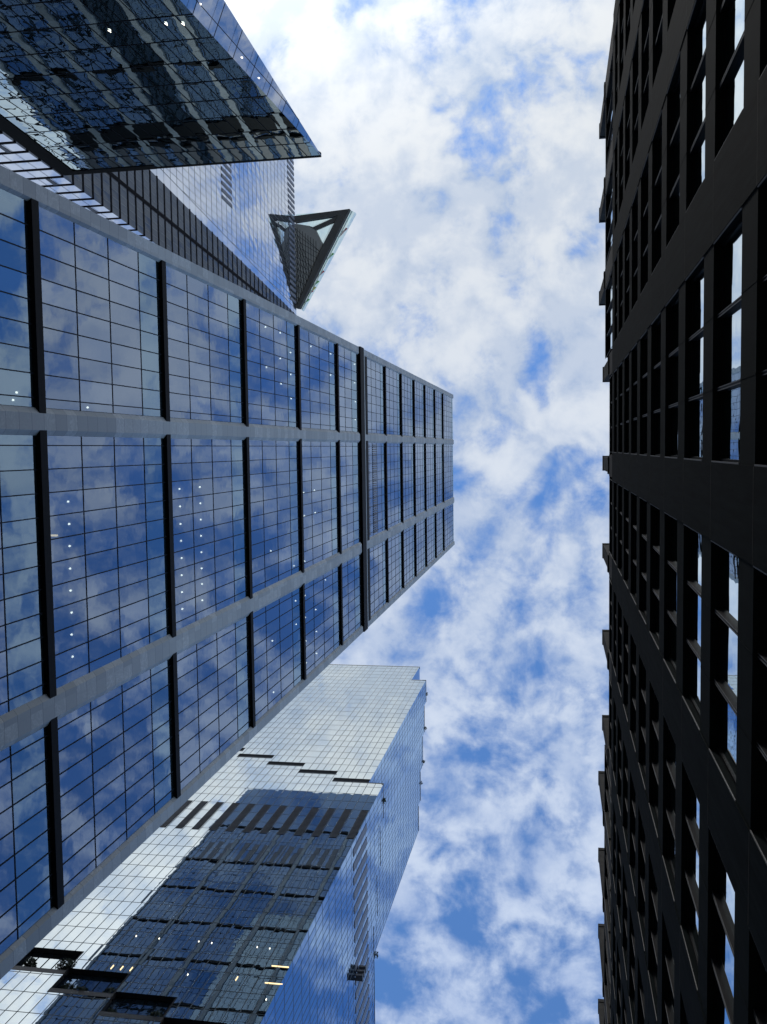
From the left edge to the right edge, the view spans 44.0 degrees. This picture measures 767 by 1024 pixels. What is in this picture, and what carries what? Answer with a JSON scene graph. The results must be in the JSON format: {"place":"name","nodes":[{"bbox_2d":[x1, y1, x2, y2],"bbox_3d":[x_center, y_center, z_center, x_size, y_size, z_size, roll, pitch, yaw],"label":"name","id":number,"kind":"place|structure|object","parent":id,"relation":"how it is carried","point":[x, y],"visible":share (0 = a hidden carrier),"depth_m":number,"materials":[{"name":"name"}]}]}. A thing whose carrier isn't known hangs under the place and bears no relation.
{"place":"outdoors","nodes":[
{"label":"outdoors","id":0,"kind":"place"},
{"bbox_2d":[224,0,614,1023],"label":"sky","id":1,"kind":"structure","parent":0,"point":[464,148],"materials":[{"name":"blue"}]},
{"bbox_3d":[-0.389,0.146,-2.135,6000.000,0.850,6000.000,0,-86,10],"label":"ground","id":2,"kind":"structure","parent":0,"visible":0},
{"bbox_2d":[0,0,320,175],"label":"overhanging block","id":3,"kind":"structure","parent":2,"relation":"on","point":[95,86],"depth_m":110.61,"materials":[{"name":"blue glass"}]},
{"bbox_2d":[0,130,352,314],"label":"skyscraper","id":4,"kind":"structure","parent":2,"relation":"on","point":[234,223],"depth_m":267.51,"materials":[{"name":"grey"}]},
{"bbox_2d":[0,664,425,1023],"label":"stepped tower","id":5,"kind":"structure","parent":2,"relation":"on","point":[256,878],"depth_m":179.03,"materials":[{"name":"blue glass"}]},
{"bbox_2d":[22,957,36,966],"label":"terrace shrub","id":6,"kind":"object","parent":5,"relation":"on","point":[29,962],"visible":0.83,"depth_m":146.73,"materials":[{"name":"green plant"}]},
{"bbox_2d":[16,952,77,976],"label":"terrace window","id":7,"kind":"structure","parent":5,"relation":"in","point":[44,960],"depth_m":148.92,"materials":[{"name":"glass"}]},
{"bbox_2d":[55,958,76,973],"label":"terrace shrub","id":8,"kind":"object","parent":5,"relation":"on","point":[69,963],"visible":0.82,"depth_m":145.60,"materials":[{"name":"green plant"}]},
{"bbox_2d":[60,982,74,989],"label":"terrace shrub","id":9,"kind":"object","parent":5,"relation":"on","point":[66,985],"visible":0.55,"depth_m":140.60,"materials":[{"name":"green plant"}]},
{"bbox_2d":[73,986,88,990],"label":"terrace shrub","id":10,"kind":"object","parent":5,"relation":"on","point":[81,988],"visible":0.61,"depth_m":139.08,"materials":[{"name":"green plant"}]},
{"bbox_2d":[55,973,124,1000],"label":"terrace window","id":11,"kind":"structure","parent":5,"relation":"in","point":[95,983],"depth_m":142.44,"materials":[{"name":"blue glass"}]},
{"bbox_2d":[102,987,115,993],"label":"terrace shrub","id":12,"kind":"object","parent":5,"relation":"on","point":[110,990],"visible":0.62,"depth_m":138.79,"materials":[{"name":"green plant"}]},
{"bbox_2d":[105,1007,117,1012],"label":"terrace shrub","id":13,"kind":"object","parent":5,"relation":"on","point":[110,1009],"visible":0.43,"depth_m":133.99,"materials":[{"name":"green plant"}]},
{"bbox_2d":[105,997,171,1023],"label":"terrace window","id":14,"kind":"structure","parent":5,"relation":"in","point":[122,1004],"depth_m":135.95,"materials":[{"name":"blue glass"}]},
{"bbox_2d":[147,1009,162,1016],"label":"terrace shrub","id":15,"kind":"object","parent":5,"relation":"on","point":[152,1013],"visible":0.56,"depth_m":132.70,"materials":[{"name":"green plant"}]},
{"bbox_2d":[0,165,454,978],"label":"office tower","id":16,"kind":"structure","parent":2,"relation":"on","point":[226,521],"depth_m":78.72,"materials":[{"name":"blue glass"}]},
{"bbox_2d":[0,213,34,397],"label":"window","id":17,"kind":"structure","parent":16,"relation":"in","point":[0,213],"depth_m":57.22,"materials":[{"name":"black metal"}]},
{"bbox_2d":[0,445,45,711],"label":"window","id":18,"kind":"structure","parent":16,"relation":"in","point":[1,522],"depth_m":56.44,"materials":[{"name":"black metal"}]},
{"bbox_2d":[0,734,53,943],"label":"window","id":19,"kind":"structure","parent":16,"relation":"in","point":[13,829],"depth_m":57.33,"materials":[{"name":"black metal"}]},
{"bbox_2d":[40,223,162,414],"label":"window","id":20,"kind":"structure","parent":16,"relation":"in","point":[74,244],"depth_m":68.76,"materials":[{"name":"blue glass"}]},
{"bbox_2d":[48,437,169,678],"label":"window","id":21,"kind":"structure","parent":16,"relation":"in","point":[81,445],"depth_m":69.95,"materials":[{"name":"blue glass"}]},
{"bbox_2d":[58,665,173,886],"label":"window","id":22,"kind":"structure","parent":16,"relation":"in","point":[94,838],"depth_m":70.53,"materials":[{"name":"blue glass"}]},
{"bbox_2d":[166,275,243,421],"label":"window","id":23,"kind":"structure","parent":16,"relation":"in","point":[186,291],"depth_m":88.92,"materials":[{"name":"black metal"}]},
{"bbox_2d":[171,439,247,622],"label":"window","id":24,"kind":"structure","parent":16,"relation":"in","point":[231,476],"depth_m":89.95,"materials":[{"name":"black metal"}]},
{"bbox_2d":[177,621,250,781],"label":"window","id":25,"kind":"structure","parent":16,"relation":"in","point":[198,698],"depth_m":90.89,"materials":[{"name":"black metal"}]},
{"bbox_2d":[246,309,297,426],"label":"window","id":26,"kind":"structure","parent":16,"relation":"in","point":[287,371],"depth_m":109.55,"materials":[{"name":"black metal"}]},
{"bbox_2d":[250,441,300,587],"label":"window","id":27,"kind":"structure","parent":16,"relation":"in","point":[289,458],"depth_m":110.60,"materials":[{"name":"black metal"}]},
{"bbox_2d":[253,591,302,714],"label":"window","id":28,"kind":"structure","parent":16,"relation":"in","point":[300,591],"depth_m":111.59,"materials":[{"name":"black metal"}]},
{"bbox_2d":[300,332,336,428],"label":"window","id":29,"kind":"structure","parent":16,"relation":"in","point":[319,391],"depth_m":130.62,"materials":[{"name":"black metal"}]},
{"bbox_2d":[302,442,338,563],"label":"window","id":30,"kind":"structure","parent":16,"relation":"in","point":[310,446],"depth_m":131.67,"materials":[{"name":"black metal"}]},
{"bbox_2d":[305,570,339,670],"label":"window","id":31,"kind":"structure","parent":16,"relation":"in","point":[332,570],"depth_m":132.67,"materials":[{"name":"black metal"}]},
{"bbox_2d":[339,352,358,430],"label":"window","id":32,"kind":"structure","parent":16,"relation":"in","point":[344,352],"depth_m":148.05,"materials":[{"name":"black metal"}]},
{"bbox_2d":[340,442,359,547],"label":"window","id":33,"kind":"structure","parent":16,"relation":"in","point":[345,446],"depth_m":150.80,"materials":[{"name":"black metal"}]},
{"bbox_2d":[343,558,360,637],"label":"window","id":34,"kind":"structure","parent":16,"relation":"in","point":[359,558],"depth_m":150.19,"materials":[{"name":"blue metal"}]},
{"bbox_2d":[367,359,384,433],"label":"window","id":35,"kind":"structure","parent":16,"relation":"in","point":[375,372],"depth_m":171.19,"materials":[{"name":"blue glass"}]},
{"bbox_2d":[368,443,385,536],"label":"window","id":36,"kind":"structure","parent":16,"relation":"in","point":[381,491],"depth_m":173.89,"materials":[{"name":"blue glass"}]},
{"bbox_2d":[370,541,386,615],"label":"window","id":37,"kind":"structure","parent":16,"relation":"in","point":[378,563],"depth_m":173.72,"materials":[{"name":"blue glass"}]},
{"bbox_2d":[386,368,400,434],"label":"window","id":38,"kind":"structure","parent":16,"relation":"in","point":[392,378],"depth_m":190.00,"materials":[{"name":"blue glass"}]},
{"bbox_2d":[387,443,401,527],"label":"window","id":39,"kind":"structure","parent":16,"relation":"in","point":[393,449],"depth_m":191.02,"materials":[{"name":"blue glass"}]},
{"bbox_2d":[388,532,402,599],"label":"window","id":40,"kind":"structure","parent":16,"relation":"in","point":[395,542],"depth_m":192.10,"materials":[{"name":"blue glass"}]},
{"bbox_2d":[402,375,413,435],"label":"window","id":41,"kind":"structure","parent":16,"relation":"in","point":[407,384],"depth_m":207.91,"materials":[{"name":"blue glass"}]},
{"bbox_2d":[403,444,414,519],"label":"window","id":42,"kind":"structure","parent":16,"relation":"in","point":[408,449],"depth_m":209.13,"materials":[{"name":"blue glass"}]},
{"bbox_2d":[404,525,414,584],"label":"window","id":43,"kind":"structure","parent":16,"relation":"in","point":[409,534],"depth_m":210.36,"materials":[{"name":"blue glass"}]},
{"bbox_2d":[415,382,424,436],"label":"window","id":44,"kind":"structure","parent":16,"relation":"in","point":[419,388],"depth_m":226.13,"materials":[{"name":"blue glass"}]},
{"bbox_2d":[416,444,424,514],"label":"window","id":45,"kind":"structure","parent":16,"relation":"in","point":[420,448],"depth_m":227.57,"materials":[{"name":"blue glass"}]},
{"bbox_2d":[416,519,425,573],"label":"window","id":46,"kind":"structure","parent":16,"relation":"in","point":[421,526],"depth_m":229.07,"materials":[{"name":"blue glass"}]},
{"bbox_2d":[426,387,434,437],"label":"window","id":47,"kind":"structure","parent":16,"relation":"in","point":[429,392],"depth_m":244.03,"materials":[{"name":"blue glass"}]},
{"bbox_2d":[426,444,434,508],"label":"window","id":48,"kind":"structure","parent":16,"relation":"in","point":[430,448],"depth_m":245.70,"materials":[{"name":"blue glass"}]},
{"bbox_2d":[427,514,435,564],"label":"window","id":49,"kind":"structure","parent":16,"relation":"in","point":[431,538],"depth_m":247.39,"materials":[{"name":"blue glass"}]},
{"bbox_2d":[435,391,442,437],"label":"window","id":50,"kind":"structure","parent":16,"relation":"in","point":[438,396],"depth_m":262.63,"materials":[{"name":"blue glass"}]},
{"bbox_2d":[436,444,442,503],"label":"window","id":51,"kind":"structure","parent":16,"relation":"in","point":[439,447],"depth_m":264.50,"materials":[{"name":"blue glass"}]},
{"bbox_2d":[437,509,443,555],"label":"window","id":52,"kind":"structure","parent":16,"relation":"in","point":[440,535],"depth_m":266.57,"materials":[{"name":"blue glass"}]},
{"bbox_2d":[443,394,452,438],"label":"window","id":53,"kind":"structure","parent":16,"relation":"in","point":[448,423],"depth_m":286.80,"materials":[{"name":"blue glass"}]},
{"bbox_2d":[444,445,452,500],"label":"window","id":54,"kind":"structure","parent":16,"relation":"in","point":[448,449],"depth_m":286.62,"materials":[{"name":"blue glass"}]},
{"bbox_2d":[445,504,453,547],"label":"window","id":55,"kind":"structure","parent":16,"relation":"in","point":[449,536],"depth_m":288.73,"materials":[{"name":"blue glass"}]},
{"bbox_2d":[598,0,766,1023],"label":"black building","id":56,"kind":"structure","parent":2,"relation":"on","point":[682,857],"depth_m":24.85,"materials":[{"name":"paint"}]},
{"bbox_2d":[618,363,621,452],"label":"window","id":57,"kind":"structure","parent":56,"relation":"in","point":[621,363],"depth_m":50.99,"materials":[{"name":"black glass"}]},
{"bbox_2d":[623,614,627,721],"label":"window","id":58,"kind":"structure","parent":56,"relation":"in","point":[626,644],"depth_m":47.28,"materials":[{"name":"black"}]},
{"bbox_2d":[623,754,627,848],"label":"window","id":59,"kind":"structure","parent":56,"relation":"in","point":[626,767],"depth_m":47.51,"materials":[{"name":"black"}]},
{"bbox_2d":[624,353,628,453],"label":"window","id":60,"kind":"structure","parent":56,"relation":"in","point":[627,390],"depth_m":46.46,"materials":[{"name":"black glass"}]},
{"bbox_2d":[624,488,628,587],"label":"window","id":61,"kind":"structure","parent":56,"relation":"in","point":[627,549],"depth_m":46.79,"materials":[{"name":"black glass"}]},
{"bbox_2d":[624,213,629,323],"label":"window","id":62,"kind":"structure","parent":56,"relation":"in","point":[627,292],"depth_m":45.99,"materials":[{"name":"black"}]},
{"bbox_2d":[625,72,629,177],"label":"window","id":63,"kind":"structure","parent":56,"relation":"in","point":[628,125],"depth_m":45.51,"materials":[{"name":"black glass"}]},
{"bbox_2d":[629,929,634,1023],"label":"window","id":64,"kind":"structure","parent":56,"relation":"in","point":[632,933],"depth_m":43.34,"materials":[{"name":"black glass"}]},
{"bbox_2d":[629,789,635,894],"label":"window","id":65,"kind":"structure","parent":56,"relation":"in","point":[633,800],"depth_m":43.20,"materials":[{"name":"black"}]},
{"bbox_2d":[630,634,635,751],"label":"window","id":66,"kind":"structure","parent":56,"relation":"in","point":[633,664],"depth_m":42.61,"materials":[{"name":"black"}]},
{"bbox_2d":[630,492,636,603],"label":"window","id":67,"kind":"structure","parent":56,"relation":"in","point":[635,526],"depth_m":42.37,"materials":[{"name":"black glass"}]},
{"bbox_2d":[631,343,636,454],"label":"window","id":68,"kind":"structure","parent":56,"relation":"in","point":[635,384],"depth_m":41.84,"materials":[{"name":"black"}]},
{"bbox_2d":[632,187,637,305],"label":"window","id":69,"kind":"structure","parent":56,"relation":"in","point":[636,237],"depth_m":41.19,"materials":[{"name":"black glass"}]},
{"bbox_2d":[632,27,638,147],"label":"window","id":70,"kind":"structure","parent":56,"relation":"in","point":[637,57],"depth_m":41.03,"materials":[{"name":"black glass"}]},
{"bbox_2d":[638,824,644,950],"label":"window","id":71,"kind":"structure","parent":56,"relation":"in","point":[642,877],"depth_m":38.52,"materials":[{"name":"black"}]},
{"bbox_2d":[638,654,645,789],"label":"window","id":72,"kind":"structure","parent":56,"relation":"in","point":[643,727],"depth_m":38.17,"materials":[{"name":"black"}]},
{"bbox_2d":[639,985,644,1023],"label":"window","id":73,"kind":"structure","parent":56,"relation":"in","point":[641,987],"depth_m":38.88,"materials":[{"name":"black"}]},
{"bbox_2d":[639,497,646,623],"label":"window","id":74,"kind":"structure","parent":56,"relation":"in","point":[644,573],"depth_m":37.67,"materials":[{"name":"black glass"}]},
{"bbox_2d":[639,329,647,455],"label":"window","id":75,"kind":"structure","parent":56,"relation":"in","point":[644,376],"depth_m":37.54,"materials":[{"name":"black glass"}]},
{"bbox_2d":[640,153,648,294],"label":"window","id":76,"kind":"structure","parent":56,"relation":"in","point":[645,215],"depth_m":37.00,"materials":[{"name":"black glass"}]},
{"bbox_2d":[641,0,648,114],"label":"window","id":77,"kind":"structure","parent":56,"relation":"in","point":[646,49],"depth_m":36.48,"materials":[{"name":"black glass"}]},
{"bbox_2d":[648,872,657,1020],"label":"window","id":78,"kind":"structure","parent":56,"relation":"in","point":[654,892],"depth_m":34.02,"materials":[{"name":"black"}]},
{"bbox_2d":[649,679,658,837],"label":"window","id":79,"kind":"structure","parent":56,"relation":"in","point":[655,721],"depth_m":33.63,"materials":[{"name":"black"}]},
{"bbox_2d":[649,504,659,649],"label":"window","id":80,"kind":"structure","parent":56,"relation":"in","point":[657,511],"depth_m":33.19,"materials":[{"name":"black glass"}]},
{"bbox_2d":[650,312,660,456],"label":"window","id":81,"kind":"structure","parent":56,"relation":"in","point":[658,325],"depth_m":32.77,"materials":[{"name":"black"}]},
{"bbox_2d":[651,110,661,274],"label":"window","id":82,"kind":"structure","parent":56,"relation":"in","point":[658,183],"depth_m":32.35,"materials":[{"name":"black glass"}]},
{"bbox_2d":[655,0,662,69],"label":"window","id":83,"kind":"structure","parent":56,"relation":"in","point":[659,39],"depth_m":32.00,"materials":[{"name":"black"}]},
{"bbox_2d":[662,714,675,901],"bbox_3d":[8.595,8.673,28.113,0.285,3.580,4.650,0,-86,10],"label":"window","id":84,"kind":"structure","parent":56,"relation":"in","point":[671,761],"depth_m":29.00,"materials":[{"name":"black"}]},
{"bbox_2d":[664,934,673,1023],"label":"window","id":85,"kind":"structure","parent":56,"relation":"in","point":[669,1003],"depth_m":29.57,"materials":[{"name":"black glass"}]},
{"bbox_2d":[663,512,676,683],"bbox_3d":[8.510,2.407,27.700,0.285,3.580,4.650,0,-86,10],"label":"window","id":86,"kind":"structure","parent":56,"relation":"in","point":[672,611],"depth_m":28.65,"materials":[{"name":"black"}]},
{"bbox_2d":[665,289,678,458],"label":"window","id":87,"kind":"structure","parent":56,"relation":"in","point":[673,355],"depth_m":28.32,"materials":[{"name":"black"}]},
{"bbox_2d":[666,52,679,247],"bbox_3d":[8.339,-10.124,26.874,0.285,3.580,4.650,0,-86,10],"label":"window","id":88,"kind":"structure","parent":56,"relation":"in","point":[675,141],"depth_m":27.78,"materials":[{"name":"black glass"}]},
{"bbox_2d":[680,764,698,990],"bbox_3d":[7.793,8.975,23.706,0.285,3.580,4.650,0,-86,10],"label":"window","id":89,"kind":"structure","parent":56,"relation":"in","point":[692,817],"depth_m":24.54,"materials":[{"name":"black"}]},
{"bbox_2d":[682,524,701,730],"bbox_3d":[7.707,2.709,23.293,0.285,3.580,4.650,0,-86,10],"label":"window","id":90,"kind":"structure","parent":56,"relation":"in","point":[694,640],"depth_m":24.10,"materials":[{"name":"black metal"}]},
{"bbox_2d":[684,256,703,460],"bbox_3d":[7.622,-3.557,22.880,0.285,3.580,4.650,0,-86,10],"label":"window","id":91,"kind":"structure","parent":56,"relation":"in","point":[696,399],"depth_m":23.70,"materials":[{"name":"black"}]},
{"bbox_2d":[687,0,705,207],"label":"window","id":92,"kind":"structure","parent":56,"relation":"in","point":[698,86],"depth_m":23.27,"materials":[{"name":"black glass"}]},
{"bbox_2d":[709,829,734,1023],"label":"window","id":93,"kind":"structure","parent":56,"relation":"in","point":[724,895],"depth_m":20.01,"materials":[{"name":"blue"}]},
{"bbox_2d":[709,540,737,801],"bbox_3d":[6.905,3.010,18.885,0.285,3.580,4.650,0,-86,10],"label":"window","id":94,"kind":"structure","parent":56,"relation":"in","point":[727,610],"depth_m":19.50,"materials":[{"name":"blue"}]},
{"bbox_2d":[711,207,741,464],"bbox_3d":[6.819,-3.255,18.472,0.285,3.580,4.650,0,-86,10],"label":"window","id":95,"kind":"structure","parent":56,"relation":"in","point":[731,279],"depth_m":19.10,"materials":[{"name":"blue"}]},
{"bbox_2d":[715,0,744,158],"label":"window","id":96,"kind":"structure","parent":56,"relation":"in","point":[732,82],"depth_m":18.84,"materials":[{"name":"black"}]},
{"bbox_2d":[749,929,766,1023],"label":"window","id":97,"kind":"structure","parent":56,"relation":"in","point":[760,1014],"depth_m":16.32,"materials":[{"name":"black glass"}]},
{"bbox_2d":[750,566,766,864],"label":"window","id":98,"kind":"structure","parent":56,"relation":"in","point":[762,745],"depth_m":16.05,"materials":[{"name":"black"}]},
{"bbox_2d":[754,174,766,466],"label":"window","id":99,"kind":"structure","parent":56,"relation":"in","point":[764,373],"depth_m":15.78,"materials":[{"name":"black"}]}
]}

